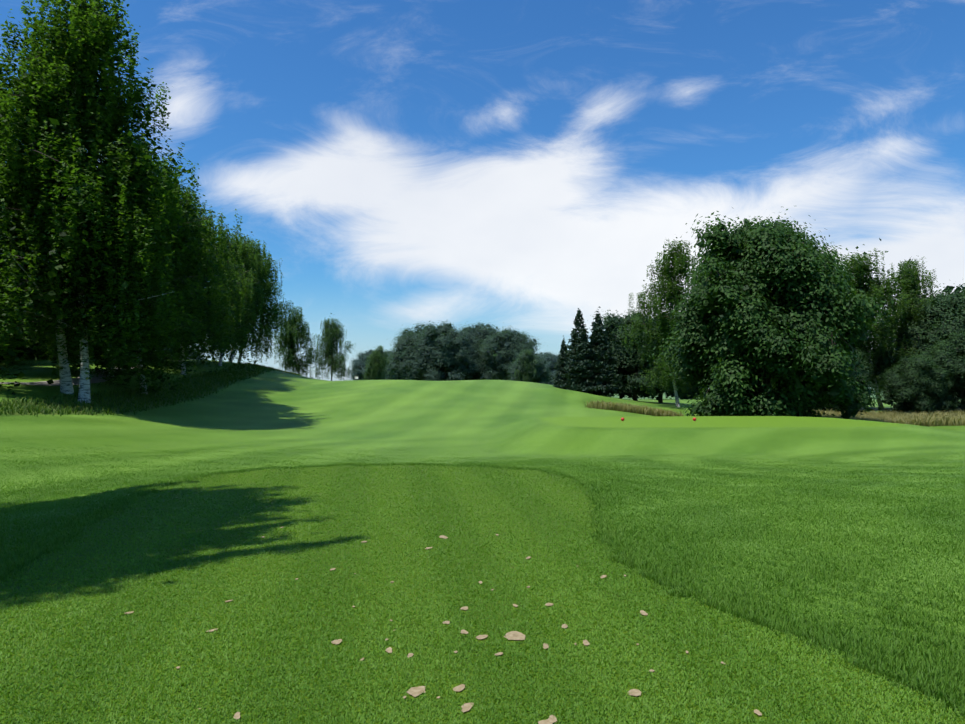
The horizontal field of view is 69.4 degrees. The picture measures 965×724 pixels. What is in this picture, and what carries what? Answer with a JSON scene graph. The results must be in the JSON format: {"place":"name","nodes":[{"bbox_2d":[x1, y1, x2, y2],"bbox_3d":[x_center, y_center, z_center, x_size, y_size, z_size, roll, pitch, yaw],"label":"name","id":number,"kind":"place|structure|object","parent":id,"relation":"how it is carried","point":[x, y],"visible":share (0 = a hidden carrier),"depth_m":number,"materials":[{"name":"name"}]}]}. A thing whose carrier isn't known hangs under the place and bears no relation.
{"place":"outdoors","nodes":[
{"label":"outdoors","id":0,"kind":"place"},
{"bbox_2d":[0,368,132,385],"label":"path gravel","id":1,"kind":"structure","parent":0,"point":[94,379],"depth_m":42.34,"materials":[{"name":"grey gravel"}]},
{"bbox_2d":[0,355,964,708],"bbox_3d":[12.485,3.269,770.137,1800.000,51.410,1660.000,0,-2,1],"label":"terrain","id":2,"kind":"structure","parent":0,"point":[278,409],"depth_m":27.22,"materials":[{"name":"green plant"}]},
{"bbox_2d":[0,314,18,362],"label":"round tree","id":3,"kind":"object","parent":2,"relation":"on","point":[8,342],"visible":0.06,"depth_m":49.95,"materials":[{"name":"green plant"}]},
{"bbox_2d":[0,209,23,303],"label":"round tree","id":4,"kind":"object","parent":2,"relation":"on","point":[11,240],"depth_m":54.97,"materials":[{"name":"green plant"}]},
{"bbox_2d":[0,183,30,303],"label":"birch tree","id":5,"kind":"object","parent":2,"relation":"on","point":[14,241],"visible":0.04,"depth_m":44.71,"materials":[{"name":"green plant"}]},
{"bbox_2d":[0,304,37,361],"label":"round tree","id":6,"kind":"object","parent":2,"relation":"on","point":[19,354],"visible":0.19,"depth_m":51.53,"materials":[{"name":"green plant"}]},
{"bbox_2d":[6,291,49,358],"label":"round tree","id":7,"kind":"object","parent":2,"relation":"on","point":[36,349],"depth_m":56.76,"materials":[{"name":"green plant"}]},
{"bbox_2d":[0,0,176,393],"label":"birch tree","id":8,"kind":"object","parent":2,"relation":"on","point":[81,16],"visible":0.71,"depth_m":35.45,"materials":[{"name":"green plant"}]},
{"bbox_2d":[0,19,200,402],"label":"birch tree","id":9,"kind":"object","parent":2,"relation":"on","point":[65,234],"visible":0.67,"depth_m":35.15,"materials":[{"name":"green plant"}]},
{"bbox_2d":[8,142,207,369],"bbox_3d":[-26.553,-7.848,49.651,11.626,17.016,12.358,0,-2,-7],"label":"birch tree","id":10,"kind":"object","parent":2,"relation":"on","point":[162,293],"visible":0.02,"depth_m":52.06,"materials":[{"name":"green plant"}]},
{"bbox_2d":[45,156,207,376],"bbox_3d":[-23.033,-6.512,45.771,11.261,15.073,10.246,-1,-2,38],"label":"birch tree","id":11,"kind":"object","parent":2,"relation":"on","point":[190,206],"visible":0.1,"depth_m":46.32,"materials":[{"name":"green plant"}]},
{"bbox_2d":[34,153,245,393],"bbox_3d":[-21.447,-5.813,44.226,11.964,15.795,10.552,0,-2,-19],"label":"birch tree","id":12,"kind":"object","parent":2,"relation":"on","point":[199,307],"visible":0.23,"depth_m":43.91,"materials":[{"name":"green plant"}]},
{"bbox_2d":[0,362,300,416],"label":"tall grass","id":13,"kind":"structure","parent":2,"relation":"on","point":[46,410],"depth_m":40.76,"materials":[{"name":"green plant"}]},
{"bbox_2d":[115,170,245,374],"bbox_3d":[-24.937,-7.204,57.787,9.902,16.662,8.692,0,-2,-11],"label":"birch tree","id":14,"kind":"object","parent":2,"relation":"on","point":[220,335],"visible":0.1,"depth_m":57.31,"materials":[{"name":"green plant"}]},
{"bbox_2d":[162,231,255,365],"bbox_3d":[-26.970,-6.913,63.416,12.059,14.964,10.636,-2,-2,27],"label":"birch tree","id":15,"kind":"object","parent":2,"relation":"on","point":[237,271],"visible":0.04,"depth_m":63.84,"materials":[{"name":"green plant"}]},
{"bbox_2d":[186,226,265,365],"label":"birch tree","id":16,"kind":"object","parent":2,"relation":"on","point":[249,275],"visible":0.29,"depth_m":70.60,"materials":[{"name":"green plant"}]},
{"bbox_2d":[200,224,290,361],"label":"birch tree","id":17,"kind":"object","parent":2,"relation":"on","point":[262,278],"visible":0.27,"depth_m":77.26,"materials":[{"name":"green plant"}]},
{"bbox_2d":[228,244,294,362],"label":"birch tree","id":18,"kind":"object","parent":2,"relation":"on","point":[278,319],"visible":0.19,"depth_m":84.65,"materials":[{"name":"green plant"}]},
{"bbox_2d":[270,307,321,377],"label":"birch tree","id":19,"kind":"object","parent":2,"relation":"on","point":[296,332],"visible":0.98,"depth_m":110.28,"materials":[{"name":"green plant"}]},
{"bbox_2d":[310,313,356,380],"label":"birch tree","id":20,"kind":"object","parent":2,"relation":"on","point":[327,346],"visible":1,"depth_m":116.49,"materials":[{"name":"green plant"}]},
{"bbox_2d":[345,348,373,379],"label":"round tree","id":21,"kind":"object","parent":2,"relation":"on","point":[358,368],"visible":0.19,"depth_m":227.60,"materials":[{"name":"green plant"}]},
{"bbox_2d":[362,345,388,379],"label":"birch tree","id":22,"kind":"object","parent":2,"relation":"on","point":[374,367],"visible":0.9,"depth_m":126.84,"materials":[{"name":"green plant"}]},
{"bbox_2d":[363,349,396,379],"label":"round tree","id":23,"kind":"object","parent":2,"relation":"on","point":[388,376],"visible":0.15,"depth_m":195.87,"materials":[{"name":"green plant"}]},
{"bbox_2d":[383,323,441,380],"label":"round tree","id":24,"kind":"object","parent":2,"relation":"on","point":[403,354],"visible":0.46,"depth_m":164.54,"materials":[{"name":"green plant"}]},
{"bbox_2d":[407,319,484,380],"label":"round tree","id":25,"kind":"object","parent":2,"relation":"on","point":[450,351],"visible":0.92,"depth_m":158.81,"materials":[{"name":"green plant"}]},
{"bbox_2d":[458,320,499,379],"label":"round tree","id":26,"kind":"object","parent":2,"relation":"on","point":[478,332],"visible":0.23,"depth_m":165.91,"materials":[{"name":"green plant"}]},
{"bbox_2d":[0,416,964,718],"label":"rough grass","id":27,"kind":"structure","parent":2,"relation":"on","point":[898,658],"depth_m":7.50,"materials":[{"name":"green plant"}]},
{"bbox_2d":[0,465,964,723],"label":"tee box","id":28,"kind":"object","parent":2,"relation":"on","point":[464,692],"visible":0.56,"depth_m":5.07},
{"bbox_2d":[124,527,761,723],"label":"leaves","id":29,"kind":"object","parent":28,"relation":"on","point":[419,690],"visible":0.88,"depth_m":4.22,"materials":[{"name":"beige plant"}]},
{"bbox_2d":[0,464,964,723],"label":"turf blades","id":30,"kind":"object","parent":28,"relation":"on","point":[508,572],"visible":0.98,"depth_m":4.56,"materials":[{"name":"green plant"}]},
{"bbox_2d":[2,462,964,722],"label":"grass edge","id":31,"kind":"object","parent":2,"relation":"on","point":[762,624],"depth_m":5.97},
{"bbox_2d":[475,325,540,379],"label":"round tree","id":32,"kind":"object","parent":2,"relation":"on","point":[510,342],"visible":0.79,"depth_m":159.98,"materials":[{"name":"green plant"}]},
{"bbox_2d":[514,349,538,382],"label":"birch tree","id":33,"kind":"object","parent":2,"relation":"on","point":[528,365],"visible":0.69,"depth_m":148.48,"materials":[{"name":"green plant"}]},
{"bbox_2d":[507,348,551,383],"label":"round tree","id":34,"kind":"object","parent":2,"relation":"on","point":[542,375],"visible":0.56,"depth_m":149.85,"materials":[{"name":"green plant"}]},
{"bbox_2d":[537,350,557,384],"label":"round tree","id":35,"kind":"object","parent":2,"relation":"on","point":[551,359],"visible":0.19,"depth_m":225.14,"materials":[{"name":"green plant"}]},
{"bbox_2d":[551,335,569,388],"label":"spruce tree","id":36,"kind":"object","parent":2,"relation":"on","point":[559,380],"visible":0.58,"depth_m":81.45,"materials":[{"name":"green plant"}]},
{"bbox_2d":[560,308,603,391],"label":"spruce tree","id":37,"kind":"object","parent":2,"relation":"on","point":[580,379],"visible":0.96,"depth_m":78.03,"materials":[{"name":"green plant"}]},
{"bbox_2d":[579,306,620,396],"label":"spruce tree","id":38,"kind":"object","parent":2,"relation":"on","point":[606,378],"visible":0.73,"depth_m":79.05,"materials":[{"name":"green plant"}]},
{"bbox_2d":[587,308,684,400],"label":"round tree","id":39,"kind":"object","parent":2,"relation":"on","point":[626,384],"visible":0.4,"depth_m":83.22,"materials":[{"name":"green plant"}]},
{"bbox_2d":[619,237,701,406],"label":"birch tree","id":40,"kind":"object","parent":2,"relation":"on","point":[669,273],"visible":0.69,"depth_m":67.33,"materials":[{"name":"green plant"}]},
{"bbox_2d":[624,313,696,402],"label":"round tree","id":41,"kind":"object","parent":2,"relation":"on","point":[660,395],"depth_m":90.12,"materials":[{"name":"green plant"}]},
{"bbox_2d":[663,386,708,398],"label":"bush","id":42,"kind":"object","parent":2,"relation":"on","point":[688,396],"visible":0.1,"depth_m":127.91,"materials":[{"name":"green plant"}]},
{"bbox_2d":[647,207,894,418],"bbox_3d":[20.348,-2.963,49.990,15.323,15.437,15.891,1,-2,-29],"label":"tree","id":43,"kind":"object","parent":2,"relation":"on","point":[781,308],"visible":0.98,"depth_m":45.84,"materials":[{"name":"green plant"}]},
{"bbox_2d":[761,245,868,395],"bbox_3d":[31.279,-3.290,66.049,9.864,15.250,10.915,0,-2,-23],"label":"birch tree","id":44,"kind":"object","parent":2,"relation":"on","point":[772,385],"depth_m":64.93,"materials":[{"name":"green plant"}]},
{"bbox_2d":[814,347,880,411],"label":"round tree","id":45,"kind":"object","parent":2,"relation":"on","point":[864,375],"visible":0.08,"depth_m":60.04,"materials":[{"name":"green plant"}]},
{"bbox_2d":[837,238,920,409],"bbox_3d":[36.268,-3.445,66.498,10.327,16.134,9.094,1,-2,-26],"label":"birch tree","id":46,"kind":"object","parent":2,"relation":"on","point":[884,359],"visible":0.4,"depth_m":64.50,"materials":[{"name":"green plant"}]},
{"bbox_2d":[872,255,957,400],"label":"birch tree","id":47,"kind":"object","parent":2,"relation":"on","point":[912,280],"visible":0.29,"depth_m":68.07,"materials":[{"name":"green plant"}]},
{"bbox_2d":[875,354,956,413],"bbox_3d":[36.340,1.935,58.441,6.268,5.446,5.896,1,-2,15],"label":"bush","id":48,"kind":"object","parent":2,"relation":"on","point":[915,384],"visible":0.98,"depth_m":57.14,"materials":[{"name":"green plant"}]},
{"bbox_2d":[890,283,964,402],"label":"round tree","id":49,"kind":"object","parent":2,"relation":"on","point":[951,312],"visible":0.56,"depth_m":64.24,"materials":[{"name":"green plant"}]},
{"bbox_2d":[909,328,964,411],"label":"round tree","id":50,"kind":"object","parent":2,"relation":"on","point":[950,353],"visible":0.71,"depth_m":58.16,"materials":[{"name":"green plant"}]},
{"bbox_2d":[0,0,964,380],"label":"sky","id":51,"kind":"structure","parent":0,"point":[524,165],"materials":[{"name":"blue"}]},
{"bbox_2d":[582,399,964,426],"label":"dry grass","id":52,"kind":"structure","parent":0,"point":[940,418],"depth_m":52.48,"materials":[{"name":"plant"}]}
]}

